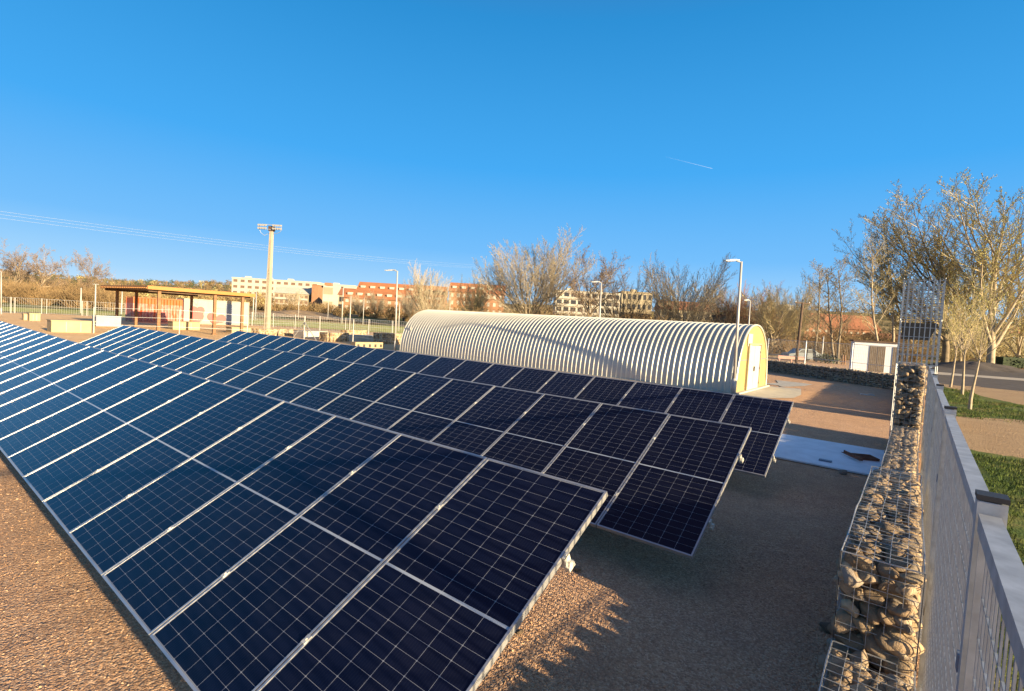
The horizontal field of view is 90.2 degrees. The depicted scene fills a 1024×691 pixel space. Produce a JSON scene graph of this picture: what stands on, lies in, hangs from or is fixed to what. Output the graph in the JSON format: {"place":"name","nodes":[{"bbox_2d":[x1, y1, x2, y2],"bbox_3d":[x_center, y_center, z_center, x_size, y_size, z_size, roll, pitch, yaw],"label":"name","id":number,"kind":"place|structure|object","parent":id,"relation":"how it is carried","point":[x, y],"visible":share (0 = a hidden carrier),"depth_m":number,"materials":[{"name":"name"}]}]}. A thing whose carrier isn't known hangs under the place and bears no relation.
{"place":"outdoors","nodes":[
{"label":"outdoors","id":0,"kind":"place"},
{"bbox_2d":[2,307,404,332],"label":"field","id":1,"kind":"structure","parent":0,"point":[341,326],"depth_m":80.81,"materials":[{"name":"green plant"}]},
{"bbox_2d":[402,262,456,312],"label":"yellow tree","id":2,"kind":"object","parent":1,"relation":"on","point":[422,300],"visible":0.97,"depth_m":103.39,"materials":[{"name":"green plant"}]},
{"bbox_2d":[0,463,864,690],"bbox_3d":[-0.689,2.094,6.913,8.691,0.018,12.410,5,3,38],"label":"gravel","id":3,"kind":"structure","parent":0,"point":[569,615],"depth_m":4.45,"materials":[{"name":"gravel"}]},
{"bbox_2d":[0,272,1022,690],"bbox_3d":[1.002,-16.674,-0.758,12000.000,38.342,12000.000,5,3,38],"label":"ground","id":4,"kind":"structure","parent":0,"point":[836,412],"depth_m":4.54,"materials":[{"name":"gravel"}]},
{"bbox_2d":[0,237,63,288],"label":"tree","id":5,"kind":"object","parent":4,"relation":"on","point":[20,272],"visible":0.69,"depth_m":119.81,"materials":[{"name":"brown plant"}]},
{"bbox_2d":[26,245,72,289],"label":"tree","id":6,"kind":"object","parent":4,"relation":"on","point":[44,266],"visible":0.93,"depth_m":112.16,"materials":[{"name":"brown plant"}]},
{"bbox_2d":[0,275,144,310],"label":"scrub","id":7,"kind":"object","parent":4,"relation":"on","point":[29,293],"visible":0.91,"depth_m":99.51,"materials":[{"name":"brown plant"}]},
{"bbox_2d":[71,247,111,289],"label":"tree","id":8,"kind":"object","parent":4,"relation":"on","point":[88,279],"visible":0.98,"depth_m":114.67,"materials":[{"name":"brown plant"}]},
{"bbox_2d":[0,269,231,291],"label":"hill scrub","id":9,"kind":"object","parent":4,"relation":"on","point":[180,283],"visible":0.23,"depth_m":498.48,"materials":[{"name":"brown plant"}]},
{"bbox_2d":[119,287,275,306],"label":"undergrowth","id":10,"kind":"object","parent":4,"relation":"on","point":[261,298],"visible":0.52,"depth_m":188.89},
{"bbox_2d":[0,313,399,350],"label":"yard","id":11,"kind":"structure","parent":4,"relation":"on","point":[205,331],"depth_m":43.58,"materials":[{"name":"soil"}]},
{"bbox_2d":[46,319,95,332],"bbox_3d":[-29.861,-1.316,34.584,1.380,0.808,2.332,5,3,38],"label":"concrete block","id":12,"kind":"object","parent":11,"relation":"on","point":[73,326],"depth_m":34.09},
{"bbox_2d":[125,296,182,322],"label":"container","id":13,"kind":"object","parent":11,"relation":"on","point":[170,308],"visible":0.77,"depth_m":57.50,"materials":[{"name":"metal"}]},
{"bbox_2d":[100,285,255,334],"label":"pergola","id":14,"kind":"object","parent":11,"relation":"on","point":[157,290],"visible":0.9,"depth_m":41.24,"materials":[{"name":"wood"}]},
{"bbox_2d":[176,298,248,325],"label":"container","id":15,"kind":"object","parent":11,"relation":"on","point":[225,309],"visible":0.78,"depth_m":62.28,"materials":[{"name":"metal"}]},
{"bbox_2d":[257,224,281,327],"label":"floodlight mast","id":16,"kind":"object","parent":11,"relation":"on","point":[268,295],"visible":0.97,"depth_m":55.07,"materials":[{"name":"metal"}]},
{"bbox_2d":[232,276,324,306],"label":"apartment building","id":17,"kind":"structure","parent":4,"relation":"on","point":[241,284],"depth_m":329.35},
{"bbox_2d":[0,336,574,643],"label":"mounting rack","id":18,"kind":"object","parent":4,"relation":"on","point":[568,564],"visible":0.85,"depth_m":2.88,"materials":[{"name":"metal"}]},
{"bbox_2d":[0,340,76,372],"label":"solar panel","id":19,"kind":"object","parent":18,"relation":"attached to","point":[5,367],"visible":0.87,"depth_m":11.23,"materials":[{"name":"glass"}]},
{"bbox_2d":[0,343,88,382],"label":"solar panel","id":20,"kind":"object","parent":18,"relation":"attached to","point":[34,364],"visible":0.84,"depth_m":10.55,"materials":[{"name":"glass"}]},
{"bbox_2d":[0,346,102,392],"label":"solar panel","id":21,"kind":"object","parent":18,"relation":"attached to","point":[26,377],"visible":0.92,"depth_m":9.87,"materials":[{"name":"glass"}]},
{"bbox_2d":[0,350,118,405],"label":"solar panel","id":22,"kind":"object","parent":18,"relation":"attached to","point":[17,392],"visible":0.87,"depth_m":9.19,"materials":[{"name":"glass"}]},
{"bbox_2d":[0,354,136,420],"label":"solar panel","id":23,"kind":"object","parent":18,"relation":"attached to","point":[20,404],"visible":0.87,"depth_m":8.50,"materials":[{"name":"glass"}]},
{"bbox_2d":[0,359,156,438],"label":"solar panel","id":24,"kind":"object","parent":18,"relation":"attached to","point":[43,410],"visible":0.87,"depth_m":7.81,"materials":[{"name":"glass"}]},
{"bbox_2d":[0,365,180,456],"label":"solar panel","id":25,"kind":"object","parent":18,"relation":"attached to","point":[33,433],"visible":0.83,"depth_m":7.13,"materials":[{"name":"glass"}]},
{"bbox_2d":[7,372,208,476],"bbox_3d":[-5.137,0.933,6.607,1.000,0.040,2.100,6,31,38],"label":"solar panel","id":26,"kind":"object","parent":18,"relation":"attached to","point":[36,456],"visible":0.85,"depth_m":6.49,"materials":[{"name":"glass"}]},
{"bbox_2d":[23,380,242,501],"bbox_3d":[-4.346,1.009,5.981,1.000,0.039,2.100,5,31,38],"label":"solar panel","id":27,"kind":"object","parent":18,"relation":"attached to","point":[49,480],"visible":0.86,"depth_m":5.84,"materials":[{"name":"glass"}]},
{"bbox_2d":[43,389,283,532],"bbox_3d":[-3.554,1.085,5.354,1.000,0.040,2.100,6,31,38],"label":"solar panel","id":28,"kind":"object","parent":18,"relation":"attached to","point":[79,503],"visible":0.86,"depth_m":5.21,"materials":[{"name":"glass"}]},
{"bbox_2d":[67,401,334,575],"bbox_3d":[-2.763,1.161,4.728,1.000,0.039,2.100,5,31,38],"label":"solar panel","id":29,"kind":"object","parent":18,"relation":"attached to","point":[110,538],"visible":0.88,"depth_m":4.55,"materials":[{"name":"glass"}]},
{"bbox_2d":[102,415,400,635],"bbox_3d":[-1.972,1.237,4.102,1.000,0.040,2.100,6,31,38],"label":"solar panel","id":30,"kind":"object","parent":18,"relation":"attached to","point":[159,581],"visible":0.88,"depth_m":3.90,"materials":[{"name":"glass"}]},
{"bbox_2d":[150,433,486,690],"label":"solar panel","id":31,"kind":"object","parent":18,"relation":"attached to","point":[253,620],"visible":0.91,"depth_m":3.26,"materials":[{"name":"glass"}]},
{"bbox_2d":[257,458,607,690],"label":"solar panel","id":32,"kind":"object","parent":18,"relation":"attached to","point":[446,594],"visible":1,"depth_m":2.83,"materials":[{"name":"glass"}]},
{"bbox_2d":[273,287,311,306],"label":"apartment building","id":33,"kind":"structure","parent":4,"relation":"on","point":[281,296],"depth_m":249.85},
{"bbox_2d":[258,310,376,322],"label":"mound","id":34,"kind":"object","parent":4,"relation":"on","point":[309,314],"visible":0.73,"depth_m":127.19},
{"bbox_2d":[251,299,489,321],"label":"shrubbery","id":35,"kind":"object","parent":4,"relation":"on","point":[388,313],"visible":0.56,"depth_m":164.20,"materials":[{"name":"brown plant"}]},
{"bbox_2d":[343,289,446,315],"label":"terrace house","id":36,"kind":"structure","parent":4,"relation":"on","point":[391,296],"depth_m":205.78,"materials":[{"name":"orange brick"}]},
{"bbox_2d":[356,282,447,304],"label":"terrace house","id":37,"kind":"structure","parent":4,"relation":"on","point":[385,287],"depth_m":242.05,"materials":[{"name":"orange brick"}]},
{"bbox_2d":[116,332,743,530],"bbox_3d":[-7.235,0.868,12.945,24.344,1.126,1.040,5,3,38],"label":"mounting rack","id":38,"kind":"object","parent":4,"relation":"on","point":[711,525],"visible":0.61,"depth_m":5.76,"materials":[{"name":"metal"}]},
{"bbox_2d":[150,338,215,365],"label":"solar panel","id":39,"kind":"object","parent":38,"relation":"attached to","point":[180,352],"visible":0.58,"depth_m":15.28,"materials":[{"name":"glass"}]},
{"bbox_2d":[163,340,229,369],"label":"solar panel","id":40,"kind":"object","parent":38,"relation":"attached to","point":[194,355],"visible":0.53,"depth_m":14.65,"materials":[{"name":"glass"}]},
{"bbox_2d":[176,343,246,373],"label":"solar panel","id":41,"kind":"object","parent":38,"relation":"attached to","point":[206,360],"visible":0.58,"depth_m":14.02,"materials":[{"name":"glass"}]},
{"bbox_2d":[191,345,263,377],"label":"solar panel","id":42,"kind":"object","parent":38,"relation":"attached to","point":[211,369],"visible":0.58,"depth_m":13.39,"materials":[{"name":"glass"}]},
{"bbox_2d":[206,348,282,382],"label":"solar panel","id":43,"kind":"object","parent":38,"relation":"attached to","point":[242,366],"visible":0.56,"depth_m":12.77,"materials":[{"name":"glass"}]},
{"bbox_2d":[224,351,303,388],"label":"solar panel","id":44,"kind":"object","parent":38,"relation":"attached to","point":[260,371],"visible":0.56,"depth_m":12.13,"materials":[{"name":"glass"}]},
{"bbox_2d":[244,355,327,394],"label":"solar panel","id":45,"kind":"object","parent":38,"relation":"attached to","point":[271,382],"visible":0.55,"depth_m":11.51,"materials":[{"name":"glass"}]},
{"bbox_2d":[266,359,352,401],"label":"solar panel","id":46,"kind":"object","parent":38,"relation":"attached to","point":[303,383],"visible":0.56,"depth_m":10.88,"materials":[{"name":"glass"}]},
{"bbox_2d":[291,363,382,409],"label":"solar panel","id":47,"kind":"object","parent":38,"relation":"attached to","point":[325,392],"visible":0.56,"depth_m":10.25,"materials":[{"name":"glass"}]},
{"bbox_2d":[319,367,414,418],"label":"solar panel","id":48,"kind":"object","parent":38,"relation":"attached to","point":[352,402],"visible":0.58,"depth_m":9.62,"materials":[{"name":"glass"}]},
{"bbox_2d":[351,373,451,428],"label":"solar panel","id":49,"kind":"object","parent":38,"relation":"attached to","point":[389,409],"visible":0.58,"depth_m":8.99,"materials":[{"name":"glass"}]},
{"bbox_2d":[388,379,494,440],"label":"solar panel","id":50,"kind":"object","parent":38,"relation":"attached to","point":[435,414],"visible":0.58,"depth_m":8.36,"materials":[{"name":"glass"}]},
{"bbox_2d":[431,386,543,454],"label":"solar panel","id":51,"kind":"object","parent":38,"relation":"attached to","point":[486,421],"visible":0.53,"depth_m":7.73,"materials":[{"name":"glass"}]},
{"bbox_2d":[483,394,601,471],"bbox_3d":[0.302,1.295,6.999,1.000,0.041,2.100,5,31,38],"label":"solar panel","id":52,"kind":"object","parent":38,"relation":"attached to","point":[540,433],"visible":0.56,"depth_m":7.09,"materials":[{"name":"glass"}]},
{"bbox_2d":[544,403,669,526],"bbox_3d":[1.093,1.371,6.373,1.000,0.039,2.100,5,31,38],"label":"solar panel","id":53,"kind":"object","parent":38,"relation":"attached to","point":[606,447],"visible":0.74,"depth_m":6.44,"materials":[{"name":"glass"}]},
{"bbox_2d":[597,414,750,558],"bbox_3d":[1.885,1.447,5.746,1.000,0.042,2.100,5,31,38],"label":"solar panel","id":54,"kind":"object","parent":38,"relation":"attached to","point":[668,496],"visible":1,"depth_m":5.59,"materials":[{"name":"glass"}]},
{"bbox_2d":[453,268,496,311],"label":"yellow tree","id":55,"kind":"object","parent":4,"relation":"on","point":[477,298],"visible":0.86,"depth_m":117.80,"materials":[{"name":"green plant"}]},
{"bbox_2d":[449,282,505,312],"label":"terrace house","id":56,"kind":"structure","parent":4,"relation":"on","point":[453,285],"depth_m":224.74,"materials":[{"name":"orange brick"}]},
{"bbox_2d":[235,337,789,462],"bbox_3d":[-4.268,0.954,15.341,22.320,1.094,1.040,5,3,38],"label":"mounting rack","id":57,"kind":"object","parent":4,"relation":"on","point":[774,459],"visible":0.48,"depth_m":8.79,"materials":[{"name":"metal"}]},
{"bbox_2d":[396,354,439,372],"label":"solar panel","id":58,"kind":"object","parent":57,"relation":"attached to","point":[417,363],"visible":0.42,"depth_m":14.78,"materials":[{"name":"glass"}]},
{"bbox_2d":[419,357,464,376],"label":"solar panel","id":59,"kind":"object","parent":57,"relation":"attached to","point":[442,366],"visible":0.42,"depth_m":14.15,"materials":[{"name":"glass"}]},
{"bbox_2d":[444,360,493,381],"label":"solar panel","id":60,"kind":"object","parent":57,"relation":"attached to","point":[468,370],"visible":0.42,"depth_m":13.52,"materials":[{"name":"glass"}]},
{"bbox_2d":[472,364,523,386],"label":"solar panel","id":61,"kind":"object","parent":57,"relation":"attached to","point":[501,375],"visible":0.42,"depth_m":12.90,"materials":[{"name":"glass"}]},
{"bbox_2d":[502,367,557,391],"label":"solar panel","id":62,"kind":"object","parent":57,"relation":"attached to","point":[529,379],"visible":0.42,"depth_m":12.27,"materials":[{"name":"glass"}]},
{"bbox_2d":[537,372,594,397],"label":"solar panel","id":63,"kind":"object","parent":57,"relation":"attached to","point":[570,385],"visible":0.42,"depth_m":11.64,"materials":[{"name":"glass"}]},
{"bbox_2d":[575,376,635,404],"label":"solar panel","id":64,"kind":"object","parent":57,"relation":"attached to","point":[605,390],"visible":0.42,"depth_m":11.02,"materials":[{"name":"glass"}]},
{"bbox_2d":[618,382,681,412],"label":"solar panel","id":65,"kind":"object","parent":57,"relation":"attached to","point":[651,397],"visible":0.42,"depth_m":10.39,"materials":[{"name":"glass"}]},
{"bbox_2d":[666,388,733,421],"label":"solar panel","id":66,"kind":"object","parent":57,"relation":"attached to","point":[702,404],"visible":0.42,"depth_m":9.76,"materials":[{"name":"glass"}]},
{"bbox_2d":[720,394,793,477],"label":"solar panel","id":67,"kind":"object","parent":57,"relation":"attached to","point":[765,419],"visible":0.67,"depth_m":8.80,"materials":[{"name":"glass"}]},
{"bbox_2d":[472,224,597,314],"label":"bare tree","id":68,"kind":"object","parent":4,"relation":"on","point":[544,287],"visible":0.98,"depth_m":103.38,"materials":[{"name":"brown plant"}]},
{"bbox_2d":[467,295,661,319],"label":"undergrowth","id":69,"kind":"object","parent":4,"relation":"on","point":[611,316],"visible":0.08,"depth_m":103.74,"materials":[{"name":"brown plant"}]},
{"bbox_2d":[396,310,768,394],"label":"hangar","id":70,"kind":"structure","parent":4,"relation":"on","point":[693,355],"depth_m":25.55,"materials":[{"name":"beige metal"}]},
{"bbox_2d":[747,346,760,389],"bbox_3d":[11.013,1.027,23.278,0.085,2.040,2.090,5,3,38],"label":"door","id":71,"kind":"structure","parent":70,"relation":"in","point":[754,359],"depth_m":23.29,"materials":[{"name":"paint"}]},
{"bbox_2d":[553,288,620,317],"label":"apartment building","id":72,"kind":"structure","parent":4,"relation":"on","point":[565,298],"depth_m":234.44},
{"bbox_2d":[563,243,632,316],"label":"bare tree","id":73,"kind":"object","parent":4,"relation":"on","point":[603,274],"visible":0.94,"depth_m":97.31,"materials":[{"name":"brown plant"}]},
{"bbox_2d":[584,251,662,317],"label":"bare tree","id":74,"kind":"object","parent":4,"relation":"on","point":[626,299],"visible":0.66,"depth_m":109.71,"materials":[{"name":"brown plant"}]},
{"bbox_2d":[640,251,737,321],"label":"rounded tree","id":75,"kind":"object","parent":4,"relation":"on","point":[663,302],"visible":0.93,"depth_m":94.19,"materials":[{"name":"brown plant"}]},
{"bbox_2d":[625,299,793,351],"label":"shrubbery","id":76,"kind":"object","parent":4,"relation":"on","point":[713,321],"visible":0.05,"depth_m":97.45,"materials":[{"name":"brown plant"}]},
{"bbox_2d":[740,386,800,397],"bbox_3d":[11.773,2.088,23.232,2.426,0.001,6.599,5,3,38],"label":"pad","id":77,"kind":"object","parent":4,"relation":"on","point":[774,392],"visible":0.72,"depth_m":22.67,"materials":[{"name":"concrete"}]},
{"bbox_2d":[741,270,821,349],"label":"willow tree","id":78,"kind":"object","parent":4,"relation":"on","point":[767,319],"visible":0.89,"depth_m":82.95,"materials":[{"name":"brown plant"}]},
{"bbox_2d":[796,258,839,350],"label":"thin tree","id":79,"kind":"object","parent":4,"relation":"on","point":[817,329],"visible":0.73,"depth_m":74.50,"materials":[{"name":"brown plant"}]},
{"bbox_2d":[774,434,884,475],"bbox_3d":[6.546,2.305,11.329,3.000,0.030,2.900,5,3,38],"label":"white board","id":80,"kind":"object","parent":4,"relation":"on","point":[810,451],"visible":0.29,"depth_m":10.92,"materials":[{"name":"plastic"}]},
{"bbox_2d":[802,259,859,358],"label":"thin tree","id":81,"kind":"object","parent":4,"relation":"on","point":[830,319],"visible":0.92,"depth_m":57.80,"materials":[{"name":"brown plant"}]},
{"bbox_2d":[767,359,898,389],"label":"gabion wall","id":82,"kind":"structure","parent":4,"relation":"on","point":[867,378],"depth_m":31.75,"materials":[{"name":"stone"}]},
{"bbox_2d":[792,312,881,343],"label":"building","id":83,"kind":"structure","parent":4,"relation":"on","point":[857,321],"depth_m":150.86,"materials":[{"name":"brown brick"}]},
{"bbox_2d":[806,251,872,363],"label":"thin tree","id":84,"kind":"object","parent":4,"relation":"on","point":[841,322],"visible":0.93,"depth_m":57.31,"materials":[{"name":"brown plant"}]},
{"bbox_2d":[766,318,951,362],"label":"undergrowth","id":85,"kind":"object","parent":4,"relation":"on","point":[845,338],"visible":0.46,"depth_m":80.73,"materials":[{"name":"brown plant"}]},
{"bbox_2d":[818,640,916,690],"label":"gabion basket","id":86,"kind":"object","parent":4,"relation":"on","point":[840,669],"visible":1,"depth_m":3.26,"materials":[{"name":"stone"}]},
{"bbox_2d":[832,214,913,348],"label":"poplar tree","id":87,"kind":"object","parent":4,"relation":"on","point":[886,304],"visible":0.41,"depth_m":86.06,"materials":[{"name":"brown plant"}]},
{"bbox_2d":[847,233,899,340],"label":"thin tree","id":88,"kind":"object","parent":4,"relation":"on","point":[872,271],"visible":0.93,"depth_m":75.61,"materials":[{"name":"brown plant"}]},
{"bbox_2d":[849,339,901,372],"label":"site shed","id":89,"kind":"structure","parent":4,"relation":"on","point":[886,354],"depth_m":45.07,"materials":[{"name":"white paint"}]},
{"bbox_2d":[826,466,926,690],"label":"gabion basket","id":90,"kind":"object","parent":4,"relation":"on","point":[880,579],"visible":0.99,"depth_m":3.53,"materials":[{"name":"stone"}]},
{"bbox_2d":[854,223,924,341],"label":"thin tree","id":91,"kind":"object","parent":4,"relation":"on","point":[893,319],"visible":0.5,"depth_m":81.76,"materials":[{"name":"brown plant"}]},
{"bbox_2d":[879,453,918,480],"bbox_3d":[5.603,2.210,7.444,0.548,0.592,3.896,5,3,38],"label":"gabion basket","id":92,"kind":"object","parent":4,"relation":"on","point":[894,462],"visible":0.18,"depth_m":8.39,"materials":[{"name":"stone"}]},
{"bbox_2d":[884,426,919,470],"bbox_3d":[8.050,2.218,10.534,0.559,0.557,4.256,5,3,38],"label":"gabion basket","id":93,"kind":"object","parent":4,"relation":"on","point":[902,442],"visible":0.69,"depth_m":10.20,"materials":[{"name":"stone"}]},
{"bbox_2d":[892,361,927,446],"bbox_3d":[9.779,1.452,12.592,0.622,2.068,1.205,5,3,38],"label":"gabion basket","id":94,"kind":"object","parent":4,"relation":"on","point":[910,384],"visible":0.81,"depth_m":12.19,"materials":[{"name":"stone"}]},
{"bbox_2d":[889,278,945,436],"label":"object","id":95,"kind":"structure","parent":4,"relation":"on","point":[917,331],"depth_m":12.30,"materials":[{"name":"metal"}]},
{"bbox_2d":[846,179,1016,361],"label":"poplar tree","id":96,"kind":"object","parent":4,"relation":"on","point":[920,258],"visible":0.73,"depth_m":78.35,"materials":[{"name":"brown plant"}]},
{"bbox_2d":[891,320,1023,361],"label":"shrubbery","id":97,"kind":"object","parent":4,"relation":"on","point":[1000,351],"visible":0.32,"depth_m":97.44,"materials":[{"name":"plant"}]},
{"bbox_2d":[909,364,1023,690],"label":"metal fence","id":98,"kind":"object","parent":4,"relation":"on","point":[974,569],"visible":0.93,"depth_m":1.86,"materials":[{"name":"metal"}]},
{"bbox_2d":[912,168,1023,362],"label":"poplar tree","id":99,"kind":"object","parent":4,"relation":"on","point":[981,256],"visible":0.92,"depth_m":72.23,"materials":[{"name":"brown plant"}]},
{"bbox_2d":[928,361,1023,373],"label":"mound","id":100,"kind":"object","parent":4,"relation":"on","point":[983,366],"visible":0.79,"depth_m":63.93,"materials":[{"name":"soil"}]},
{"bbox_2d":[943,388,1023,690],"bbox_3d":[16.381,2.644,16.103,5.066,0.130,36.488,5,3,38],"label":"grass","id":101,"kind":"structure","parent":4,"relation":"on","point":[986,407],"depth_m":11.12,"materials":[{"name":"plant"}]},
{"bbox_2d":[995,262,1023,356],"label":"poplar tree","id":102,"kind":"object","parent":4,"relation":"on","point":[1020,340],"visible":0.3,"depth_m":87.86,"materials":[{"name":"brown plant"}]},
{"bbox_2d":[0,0,1023,322],"label":"sky","id":103,"kind":"structure","parent":0,"point":[696,133],"materials":[{"name":"blue"}]},
{"bbox_2d":[891,366,1023,390],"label":"road","id":104,"kind":"structure","parent":0,"point":[1015,385],"depth_m":42.50,"materials":[{"name":"asphalt"}]},
{"bbox_2d":[922,383,1023,457],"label":"sand","id":105,"kind":"structure","parent":0,"point":[1002,437],"depth_m":15.90,"materials":[{"name":"sand"}]},
{"bbox_2d":[926,386,1023,419],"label":"grass patch","id":106,"kind":"object","parent":105,"relation":"on","point":[990,400],"visible":0.49,"depth_m":22.46,"materials":[{"name":"plant"}]},
{"bbox_2d":[929,265,1002,394],"bbox_3d":[24.486,-0.776,27.921,3.077,6.978,3.450,5,3,31],"label":"young tree","id":107,"kind":"object","parent":106,"relation":"on","point":[963,373],"visible":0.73,"depth_m":27.50,"materials":[{"name":"brown plant"}]},
{"bbox_2d":[937,250,1023,409],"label":"young tree","id":108,"kind":"object","parent":106,"relation":"on","point":[970,400],"visible":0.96,"depth_m":20.81,"materials":[{"name":"brown plant"}]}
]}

